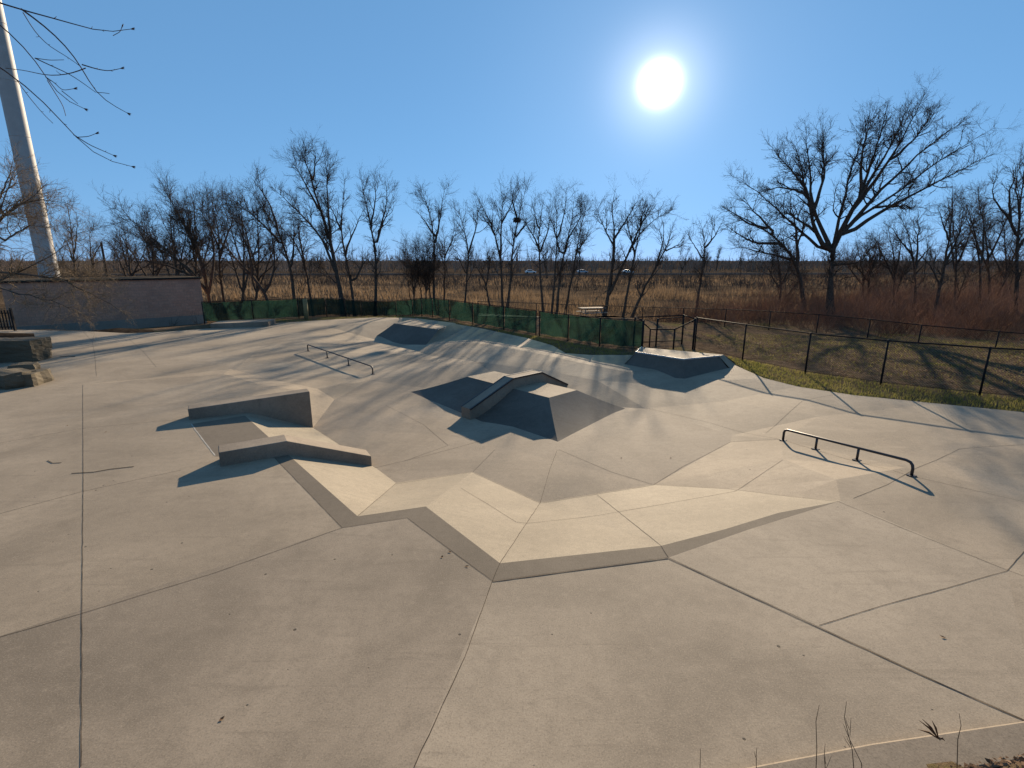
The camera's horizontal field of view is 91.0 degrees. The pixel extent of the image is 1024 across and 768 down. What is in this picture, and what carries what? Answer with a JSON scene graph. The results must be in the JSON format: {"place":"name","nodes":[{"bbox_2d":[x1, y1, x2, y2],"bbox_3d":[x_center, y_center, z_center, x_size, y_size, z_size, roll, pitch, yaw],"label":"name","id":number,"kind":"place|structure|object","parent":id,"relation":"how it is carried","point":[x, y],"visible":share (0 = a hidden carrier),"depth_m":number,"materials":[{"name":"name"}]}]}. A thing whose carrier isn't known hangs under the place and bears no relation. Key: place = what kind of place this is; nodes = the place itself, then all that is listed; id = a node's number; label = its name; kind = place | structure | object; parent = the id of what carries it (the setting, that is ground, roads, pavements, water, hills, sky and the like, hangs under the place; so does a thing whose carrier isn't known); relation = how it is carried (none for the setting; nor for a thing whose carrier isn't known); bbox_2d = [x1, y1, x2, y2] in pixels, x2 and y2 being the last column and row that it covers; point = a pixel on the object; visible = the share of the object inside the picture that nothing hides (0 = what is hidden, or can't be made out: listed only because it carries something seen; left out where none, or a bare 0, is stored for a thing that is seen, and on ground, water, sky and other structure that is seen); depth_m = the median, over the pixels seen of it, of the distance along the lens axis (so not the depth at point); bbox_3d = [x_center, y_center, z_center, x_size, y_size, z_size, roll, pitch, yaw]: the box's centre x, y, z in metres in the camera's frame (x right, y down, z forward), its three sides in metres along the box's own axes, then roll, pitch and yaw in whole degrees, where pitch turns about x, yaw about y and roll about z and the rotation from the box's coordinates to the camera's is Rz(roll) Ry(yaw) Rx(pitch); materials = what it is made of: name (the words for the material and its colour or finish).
{"place":"outdoors","nodes":[
{"label":"outdoors","id":0,"kind":"place"},
{"bbox_2d":[79,272,938,275],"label":"road","id":1,"kind":"structure","parent":0,"point":[520,274],"depth_m":196.50,"materials":[{"name":"asphalt"}]},
{"bbox_2d":[0,317,1023,767],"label":"pavement","id":2,"kind":"structure","parent":0,"point":[664,571],"depth_m":5.95,"materials":[{"name":"concrete"}]},
{"bbox_2d":[0,308,16,330],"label":"slat fence","id":3,"kind":"object","parent":2,"relation":"on","point":[12,320],"visible":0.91,"depth_m":25.61,"materials":[{"name":"black metal"}]},
{"bbox_2d":[0,333,34,337],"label":"planting bed","id":4,"kind":"object","parent":2,"relation":"on","point":[7,335],"visible":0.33,"depth_m":21.13,"materials":[{"name":"soil"}]},
{"bbox_2d":[0,139,138,340],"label":"crooked tree","id":5,"kind":"object","parent":4,"relation":"on","point":[12,211],"visible":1,"depth_m":19.90,"materials":[{"name":"brown plant"}]},
{"bbox_2d":[0,368,36,389],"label":"boulder","id":6,"kind":"object","parent":2,"relation":"on","point":[12,378],"visible":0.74,"depth_m":14.15,"materials":[{"name":"stone"}]},
{"bbox_2d":[7,362,40,369],"bbox_3d":[-15.904,-0.522,16.400,0.754,0.337,0.702,-7,16,-28],"label":"boulder","id":7,"kind":"object","parent":2,"relation":"on","point":[31,365],"visible":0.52,"depth_m":16.27,"materials":[{"name":"stone"}]},
{"bbox_2d":[0,337,52,362],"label":"stone block","id":8,"kind":"structure","parent":2,"relation":"on","point":[24,349],"depth_m":17.75,"materials":[{"name":"stone"}]},
{"bbox_2d":[22,369,53,386],"bbox_3d":[-14.235,-0.140,14.633,1.136,0.452,0.885,-3,14,-11],"label":"boulder","id":9,"kind":"object","parent":2,"relation":"on","point":[38,377],"visible":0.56,"depth_m":14.55,"materials":[{"name":"stone"}]},
{"bbox_2d":[210,319,275,328],"bbox_3d":[-14.690,-3.292,27.636,3.015,0.310,1.281,-5,15,-18],"label":"manual pad","id":10,"kind":"object","parent":2,"relation":"on","point":[244,323],"visible":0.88,"depth_m":27.17,"materials":[{"name":"concrete"}]},
{"bbox_2d":[188,389,312,427],"bbox_3d":[-6.239,0.776,12.144,2.592,1.000,0.360,-7,16,-27],"label":"flat ledge","id":11,"kind":"object","parent":2,"relation":"on","point":[294,406],"visible":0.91,"depth_m":12.12,"materials":[{"name":"concrete"}]},
{"bbox_2d":[218,435,371,466],"bbox_3d":[-4.072,1.422,9.678,2.644,0.920,0.454,-9,16,-31],"label":"concrete ledge","id":12,"kind":"object","parent":2,"relation":"on","point":[254,450],"visible":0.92,"depth_m":9.35,"materials":[{"name":"concrete"}]},
{"bbox_2d":[307,344,373,374],"bbox_3d":[-6.794,-1.004,19.632,4.798,0.616,0.110,12,18,40],"label":"grind rail","id":13,"kind":"object","parent":2,"relation":"on","point":[341,356],"visible":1,"depth_m":19.43,"materials":[{"name":"metal"}]},
{"bbox_2d":[377,318,462,344],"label":"hip ramp","id":14,"kind":"structure","parent":2,"relation":"on","point":[416,331],"depth_m":25.86,"materials":[{"name":"concrete"}]},
{"bbox_2d":[412,371,624,441],"bbox_3d":[0.089,0.283,14.830,3.750,0.584,6.750,-13,19,-42],"label":"pyramid","id":15,"kind":"object","parent":2,"relation":"on","point":[552,412],"visible":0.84,"depth_m":13.49,"materials":[{"name":"concrete"}]},
{"bbox_2d":[461,370,567,419],"bbox_3d":[0.203,0.187,14.669,3.986,0.939,0.402,-13,19,-42],"label":"skate ledge","id":16,"kind":"object","parent":15,"relation":"on","point":[486,399],"visible":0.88,"depth_m":13.99,"materials":[{"name":"concrete"}]},
{"bbox_2d":[625,346,736,378],"bbox_3d":[5.745,-0.705,17.241,4.243,0.584,2.796,5,15,20],"label":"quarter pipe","id":17,"kind":"object","parent":2,"relation":"on","point":[680,364],"visible":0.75,"depth_m":16.99,"materials":[{"name":"concrete"}]},
{"bbox_2d":[779,429,916,476],"bbox_3d":[6.205,1.246,9.505,0.110,0.474,2.542,-6,15,-22],"label":"grind rail","id":18,"kind":"object","parent":2,"relation":"on","point":[911,474],"visible":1,"depth_m":9.23,"materials":[{"name":"metal"}]},
{"bbox_2d":[0,261,1023,767],"bbox_3d":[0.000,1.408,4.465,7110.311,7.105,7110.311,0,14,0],"label":"ground","id":19,"kind":"structure","parent":0,"point":[720,349],"depth_m":26.77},
{"bbox_2d":[0,0,59,276],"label":"water tower shaft","id":20,"kind":"object","parent":19,"relation":"on","point":[14,111],"visible":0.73,"depth_m":77.25,"materials":[{"name":"white paint"}]},
{"bbox_2d":[54,242,69,273],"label":"bare tree","id":21,"kind":"object","parent":19,"relation":"on","point":[61,255],"visible":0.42,"depth_m":139.58,"materials":[{"name":"brown plant"}]},
{"bbox_2d":[0,2,135,167],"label":"overhanging tree","id":22,"kind":"object","parent":19,"relation":"on","point":[48,79],"visible":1,"depth_m":3.07,"materials":[{"name":"brown plant"}]},
{"bbox_2d":[50,187,112,273],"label":"bare tree","id":23,"kind":"object","parent":19,"relation":"on","point":[74,250],"visible":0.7,"depth_m":48.56,"materials":[{"name":"brown plant"}]},
{"bbox_2d":[67,207,120,275],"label":"bare tree","id":24,"kind":"object","parent":19,"relation":"on","point":[90,254],"visible":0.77,"depth_m":51.98,"materials":[{"name":"brown plant"}]},
{"bbox_2d":[0,275,206,330],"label":"block building","id":25,"kind":"structure","parent":19,"relation":"on","point":[162,301],"depth_m":33.69,"materials":[{"name":"concrete"}]},
{"bbox_2d":[100,242,108,276],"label":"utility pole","id":26,"kind":"object","parent":19,"relation":"on","point":[105,264],"visible":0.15,"depth_m":60.20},
{"bbox_2d":[108,239,121,261],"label":"bare tree","id":27,"kind":"object","parent":19,"relation":"on","point":[114,248],"visible":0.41,"depth_m":271.68,"materials":[{"name":"brown plant"}]},
{"bbox_2d":[93,328,153,332],"bbox_3d":[-19.979,-2.780,26.126,4.704,0.265,1.769,3,14,13],"label":"mulch bed","id":28,"kind":"object","parent":19,"relation":"on","point":[121,330],"visible":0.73,"depth_m":25.75,"materials":[{"name":"soil"}]},
{"bbox_2d":[88,215,176,276],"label":"bare tree","id":29,"kind":"object","parent":19,"relation":"on","point":[126,264],"visible":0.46,"depth_m":60.05,"materials":[{"name":"brown plant"}]},
{"bbox_2d":[96,192,189,275],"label":"bare tree","id":30,"kind":"object","parent":19,"relation":"on","point":[153,271],"visible":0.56,"depth_m":51.30,"materials":[{"name":"brown plant"}]},
{"bbox_2d":[91,160,236,300],"bbox_3d":[-27.119,-10.867,38.694,10.666,12.055,5.745,-2,14,-8],"label":"bare tree","id":31,"kind":"object","parent":19,"relation":"on","point":[197,246],"visible":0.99,"depth_m":39.25,"materials":[{"name":"brown plant"}]},
{"bbox_2d":[133,191,217,275],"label":"bare tree","id":32,"kind":"object","parent":19,"relation":"on","point":[175,251],"visible":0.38,"depth_m":49.72,"materials":[{"name":"brown plant"}]},
{"bbox_2d":[143,182,241,276],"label":"bare tree","id":33,"kind":"object","parent":19,"relation":"on","point":[187,193],"visible":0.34,"depth_m":53.32,"materials":[{"name":"brown plant"}]},
{"bbox_2d":[172,181,251,300],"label":"bare tree","id":34,"kind":"object","parent":19,"relation":"on","point":[219,247],"visible":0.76,"depth_m":42.62,"materials":[{"name":"brown plant"}]},
{"bbox_2d":[197,178,284,299],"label":"bare tree","id":35,"kind":"object","parent":19,"relation":"on","point":[243,286],"visible":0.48,"depth_m":56.02,"materials":[{"name":"brown plant"}]},
{"bbox_2d":[203,174,284,300],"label":"bare tree","id":36,"kind":"object","parent":19,"relation":"on","point":[264,289],"visible":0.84,"depth_m":40.24,"materials":[{"name":"brown plant"}]},
{"bbox_2d":[222,192,292,299],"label":"bare tree","id":37,"kind":"object","parent":19,"relation":"on","point":[257,276],"visible":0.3,"depth_m":58.43,"materials":[{"name":"brown plant"}]},
{"bbox_2d":[214,160,313,298],"bbox_3d":[-19.573,-11.445,40.303,7.869,12.309,3.889,3,14,13],"label":"bare tree","id":38,"kind":"object","parent":19,"relation":"on","point":[280,237],"visible":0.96,"depth_m":39.83,"materials":[{"name":"brown plant"}]},
{"bbox_2d":[171,286,411,324],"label":"undergrowth","id":39,"kind":"object","parent":19,"relation":"on","point":[240,296],"visible":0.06,"depth_m":46.89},
{"bbox_2d":[266,185,324,297],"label":"bare tree","id":40,"kind":"object","parent":19,"relation":"on","point":[302,256],"visible":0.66,"depth_m":41.92,"materials":[{"name":"brown plant"}]},
{"bbox_2d":[302,299,308,319],"bbox_3d":[-12.619,-4.539,30.806,0.240,1.320,0.240,0,14,0],"label":"marker post","id":41,"kind":"object","parent":19,"relation":"on","point":[305,309],"visible":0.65,"depth_m":30.71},
{"bbox_2d":[264,129,353,315],"bbox_3d":[-15.500,-12.062,38.523,7.167,14.094,4.132,5,15,21],"label":"bare tree","id":42,"kind":"object","parent":19,"relation":"on","point":[326,233],"visible":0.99,"depth_m":37.96,"materials":[{"name":"brown plant"}]},
{"bbox_2d":[312,168,375,316],"bbox_3d":[-12.812,-10.834,39.288,5.277,11.432,2.812,-6,15,-24],"label":"bare tree","id":43,"kind":"object","parent":19,"relation":"on","point":[347,269],"visible":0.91,"depth_m":39.48,"materials":[{"name":"brown plant"}]},
{"bbox_2d":[359,253,373,269],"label":"bare tree","id":44,"kind":"object","parent":19,"relation":"on","point":[367,261],"visible":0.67,"depth_m":188.65,"materials":[{"name":"brown plant"}]},
{"bbox_2d":[201,297,536,335],"bbox_3d":[-6.834,-4.580,32.971,19.254,2.314,13.007,3,14,12],"label":"screened fence","id":45,"kind":"object","parent":19,"relation":"on","point":[517,319],"visible":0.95,"depth_m":30.17,"materials":[{"name":"fabric"}]},
{"bbox_2d":[354,154,400,316],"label":"bare tree","id":46,"kind":"object","parent":19,"relation":"on","point":[374,241],"visible":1,"depth_m":38.72,"materials":[{"name":"brown plant"}]},
{"bbox_2d":[388,231,436,299],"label":"shrub","id":47,"kind":"object","parent":19,"relation":"on","point":[417,263],"visible":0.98,"depth_m":46.89,"materials":[{"name":"brown plant"}]},
{"bbox_2d":[404,225,447,298],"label":"shrub","id":48,"kind":"object","parent":19,"relation":"on","point":[429,267],"visible":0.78,"depth_m":46.97,"materials":[{"name":"brown plant"}]},
{"bbox_2d":[403,171,455,301],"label":"bare tree","id":49,"kind":"object","parent":19,"relation":"on","point":[439,216],"visible":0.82,"depth_m":47.44,"materials":[{"name":"brown plant"}]},
{"bbox_2d":[422,212,465,299],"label":"bare tree","id":50,"kind":"object","parent":19,"relation":"on","point":[449,245],"visible":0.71,"depth_m":51.00,"materials":[{"name":"brown plant"}]},
{"bbox_2d":[442,194,494,302],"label":"bare tree","id":51,"kind":"object","parent":19,"relation":"on","point":[467,251],"visible":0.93,"depth_m":45.91,"materials":[{"name":"brown plant"}]},
{"bbox_2d":[457,238,502,305],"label":"bare tree","id":52,"kind":"object","parent":19,"relation":"on","point":[489,265],"visible":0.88,"depth_m":45.91,"materials":[{"name":"brown plant"}]},
{"bbox_2d":[465,176,521,305],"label":"bare tree","id":53,"kind":"object","parent":19,"relation":"on","point":[500,253],"visible":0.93,"depth_m":43.81,"materials":[{"name":"brown plant"}]},
{"bbox_2d":[0,245,1023,272],"bbox_3d":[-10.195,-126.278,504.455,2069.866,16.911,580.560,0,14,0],"label":"woods","id":54,"kind":"object","parent":19,"relation":"on","point":[281,266],"visible":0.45,"depth_m":298.99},
{"bbox_2d":[0,269,1023,292],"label":"scrub","id":55,"kind":"object","parent":19,"relation":"on","point":[315,282],"visible":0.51,"depth_m":116.54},
{"bbox_2d":[8,275,1023,300],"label":"dry meadow","id":56,"kind":"structure","parent":19,"relation":"on","point":[233,295],"depth_m":79.22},
{"bbox_2d":[501,172,542,306],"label":"bare tree","id":57,"kind":"object","parent":19,"relation":"on","point":[515,233],"visible":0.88,"depth_m":43.23,"materials":[{"name":"brown plant"}]},
{"bbox_2d":[512,217,520,222],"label":"nest","id":58,"kind":"object","parent":57,"relation":"on","point":[514,219],"visible":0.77,"depth_m":42.51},
{"bbox_2d":[513,188,563,310],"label":"bare tree","id":59,"kind":"object","parent":19,"relation":"on","point":[538,245],"visible":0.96,"depth_m":42.28,"materials":[{"name":"brown plant"}]},
{"bbox_2d":[534,241,550,278],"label":"bare tree","id":60,"kind":"object","parent":19,"relation":"on","point":[544,265],"visible":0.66,"depth_m":156.50,"materials":[{"name":"brown plant"}]},
{"bbox_2d":[535,172,594,313],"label":"bare tree","id":61,"kind":"object","parent":19,"relation":"on","point":[560,250],"visible":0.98,"depth_m":41.82,"materials":[{"name":"brown plant"}]},
{"bbox_2d":[571,224,589,280],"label":"bare tree","id":62,"kind":"object","parent":19,"relation":"on","point":[579,260],"visible":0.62,"depth_m":135.69,"materials":[{"name":"brown plant"}]},
{"bbox_2d":[564,190,607,312],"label":"bare tree","id":63,"kind":"object","parent":19,"relation":"on","point":[574,265],"visible":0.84,"depth_m":42.79,"materials":[{"name":"brown plant"}]},
{"bbox_2d":[539,310,641,348],"bbox_3d":[3.226,-2.356,22.421,0.416,1.439,5.715,-13,19,-43],"label":"screened fence","id":64,"kind":"object","parent":19,"relation":"on","point":[622,332],"visible":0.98,"depth_m":21.96,"materials":[{"name":"fabric"}]},
{"bbox_2d":[576,307,607,315],"bbox_3d":[6.037,-5.402,38.208,1.900,0.795,1.640,-3,14,-14],"label":"picnic table","id":65,"kind":"object","parent":19,"relation":"on","point":[594,312],"visible":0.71,"depth_m":38.09,"materials":[{"name":"grey wood"}]},
{"bbox_2d":[609,199,654,316],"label":"bare tree","id":66,"kind":"object","parent":19,"relation":"on","point":[639,222],"visible":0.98,"depth_m":39.73,"materials":[{"name":"brown plant"}]},
{"bbox_2d":[584,171,688,315],"bbox_3d":[9.561,-10.876,40.080,7.552,11.417,4.411,0,14,0],"label":"bare tree","id":67,"kind":"object","parent":19,"relation":"on","point":[610,288],"visible":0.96,"depth_m":39.89,"materials":[{"name":"brown plant"}]},
{"bbox_2d":[385,283,926,321],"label":"reeds","id":68,"kind":"object","parent":19,"relation":"on","point":[663,293],"visible":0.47,"depth_m":60.66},
{"bbox_2d":[630,202,693,317],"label":"bare tree","id":69,"kind":"object","parent":19,"relation":"on","point":[659,261],"visible":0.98,"depth_m":39.36,"materials":[{"name":"brown plant"}]},
{"bbox_2d":[634,315,695,349],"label":"gate","id":70,"kind":"structure","parent":19,"relation":"on","point":[657,329],"depth_m":20.94,"materials":[{"name":"black metal"}]},
{"bbox_2d":[678,246,692,275],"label":"bare tree","id":71,"kind":"object","parent":19,"relation":"on","point":[686,262],"visible":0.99,"depth_m":183.83,"materials":[{"name":"brown plant"}]},
{"bbox_2d":[674,213,728,316],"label":"bare tree","id":72,"kind":"object","parent":19,"relation":"on","point":[699,276],"visible":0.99,"depth_m":39.45,"materials":[{"name":"brown plant"}]},
{"bbox_2d":[715,245,721,270],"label":"bare tree","id":73,"kind":"object","parent":19,"relation":"on","point":[719,252],"visible":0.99,"depth_m":258.53,"materials":[{"name":"brown plant"}]},
{"bbox_2d":[478,301,1023,348],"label":"chain link fence","id":74,"kind":"object","parent":19,"relation":"on","point":[919,338],"visible":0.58,"depth_m":28.06,"materials":[{"name":"black metal"}]},
{"bbox_2d":[714,179,825,317],"bbox_3d":[20.356,-10.536,39.822,9.562,10.802,3.832,0,14,0],"label":"bare tree","id":75,"kind":"object","parent":19,"relation":"on","point":[795,260],"visible":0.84,"depth_m":39.70,"materials":[{"name":"brown plant"}]},
{"bbox_2d":[748,237,814,303],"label":"bare tree","id":76,"kind":"object","parent":19,"relation":"on","point":[778,265],"visible":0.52,"depth_m":52.58,"materials":[{"name":"brown plant"}]},
{"bbox_2d":[816,707,818,767],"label":"weed stalk","id":77,"kind":"object","parent":19,"relation":"on","point":[816,741],"visible":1,"depth_m":3.13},
{"bbox_2d":[640,265,1023,342],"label":"thicket","id":78,"kind":"object","parent":19,"relation":"on","point":[944,322],"visible":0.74,"depth_m":31.49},
{"bbox_2d":[651,321,1023,388],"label":"dead grass","id":79,"kind":"structure","parent":19,"relation":"on","point":[964,351],"depth_m":20.16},
{"bbox_2d":[844,701,853,767],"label":"weed stalk","id":80,"kind":"object","parent":19,"relation":"on","point":[848,734],"visible":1,"depth_m":3.11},
{"bbox_2d":[843,724,861,767],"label":"weed stalk","id":81,"kind":"object","parent":19,"relation":"on","point":[853,747],"visible":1,"depth_m":3.10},
{"bbox_2d":[694,317,1023,396],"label":"chain link fence","id":82,"kind":"object","parent":19,"relation":"on","point":[885,360],"visible":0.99,"depth_m":14.85,"materials":[{"name":"black metal"}]},
{"bbox_2d":[819,231,900,301],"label":"bare tree","id":83,"kind":"object","parent":19,"relation":"on","point":[866,264],"visible":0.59,"depth_m":50.77,"materials":[{"name":"brown plant"}]},
{"bbox_2d":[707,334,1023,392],"bbox_3d":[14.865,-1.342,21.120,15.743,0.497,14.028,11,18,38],"label":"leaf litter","id":84,"kind":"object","parent":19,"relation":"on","point":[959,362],"visible":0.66,"depth_m":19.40,"materials":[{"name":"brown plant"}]},
{"bbox_2d":[847,233,891,296],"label":"bare tree","id":85,"kind":"object","parent":19,"relation":"on","point":[867,279],"visible":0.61,"depth_m":50.56,"materials":[{"name":"brown plant"}]},
{"bbox_2d":[723,68,1021,322],"bbox_3d":[21.998,-11.642,32.455,16.352,15.740,6.854,0,14,0],"label":"great tree","id":86,"kind":"object","parent":19,"relation":"on","point":[864,187],"visible":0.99,"depth_m":31.55,"materials":[{"name":"brown plant"}]},
{"bbox_2d":[736,245,1023,329],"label":"tall thicket","id":87,"kind":"object","parent":19,"relation":"on","point":[945,295],"visible":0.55,"depth_m":38.24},
{"bbox_2d":[748,721,1023,767],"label":"curb","id":88,"kind":"structure","parent":19,"relation":"on","point":[976,745],"depth_m":3.58,"materials":[{"name":"concrete"}]},
{"bbox_2d":[858,215,924,305],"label":"bare tree","id":89,"kind":"object","parent":19,"relation":"on","point":[896,260],"visible":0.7,"depth_m":42.91,"materials":[{"name":"brown plant"}]},
{"bbox_2d":[876,202,940,302],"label":"bare tree","id":90,"kind":"object","parent":19,"relation":"on","point":[913,258],"visible":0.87,"depth_m":41.42,"materials":[{"name":"brown plant"}]},
{"bbox_2d":[921,233,931,274],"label":"bare tree","id":91,"kind":"object","parent":19,"relation":"on","point":[925,253],"visible":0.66,"depth_m":166.41,"materials":[{"name":"brown plant"}]},
{"bbox_2d":[918,720,944,740],"bbox_3d":[2.955,2.444,3.536,0.197,0.161,0.064,5,15,18],"label":"dry tuft","id":92,"kind":"object","parent":19,"relation":"on","point":[929,727],"visible":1,"depth_m":3.54,"materials":[{"name":"brown plant"}]},
{"bbox_2d":[925,241,942,278],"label":"bare tree","id":93,"kind":"object","parent":19,"relation":"on","point":[928,247],"visible":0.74,"depth_m":142.01,"materials":[{"name":"brown plant"}]},
{"bbox_2d":[914,180,984,320],"bbox_3d":[26.910,-8.080,31.845,4.397,9.226,2.634,0,14,0],"label":"bare tree","id":94,"kind":"object","parent":19,"relation":"on","point":[946,259],"visible":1,"depth_m":31.41,"materials":[{"name":"brown plant"}]},
{"bbox_2d":[956,714,960,767],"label":"weed stalk","id":95,"kind":"object","parent":19,"relation":"on","point":[957,744],"visible":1,"depth_m":3.37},
{"bbox_2d":[930,184,1006,304],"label":"bare tree","id":96,"kind":"object","parent":19,"relation":"on","point":[955,269],"visible":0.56,"depth_m":43.94,"materials":[{"name":"brown plant"}]},
{"bbox_2d":[944,192,1002,302],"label":"bare tree","id":97,"kind":"object","parent":19,"relation":"on","point":[978,253],"visible":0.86,"depth_m":39.12,"materials":[{"name":"brown plant"}]},
{"bbox_2d":[940,753,1023,767],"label":"dead leaves","id":98,"kind":"object","parent":19,"relation":"on","point":[991,761],"visible":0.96,"depth_m":3.41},
{"bbox_2d":[949,175,1023,301],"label":"bare tree","id":99,"kind":"object","parent":19,"relation":"on","point":[995,244],"visible":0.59,"depth_m":46.13,"materials":[{"name":"brown plant"}]},
{"bbox_2d":[959,205,1023,299],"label":"bare tree","id":100,"kind":"object","parent":19,"relation":"on","point":[1005,244],"visible":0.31,"depth_m":48.23,"materials":[{"name":"brown plant"}]},
{"bbox_2d":[982,137,1023,321],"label":"bare tree","id":101,"kind":"object","parent":19,"relation":"on","point":[1016,233],"visible":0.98,"depth_m":30.92,"materials":[{"name":"brown plant"}]},
{"bbox_2d":[0,0,1023,260],"label":"sky","id":102,"kind":"structure","parent":0,"point":[485,92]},
{"bbox_2d":[537,316,644,319],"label":"path","id":103,"kind":"structure","parent":0,"point":[607,316],"depth_m":36.84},
{"bbox_2d":[276,316,1023,411],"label":"grass","id":104,"kind":"structure","parent":0,"point":[884,388],"depth_m":15.61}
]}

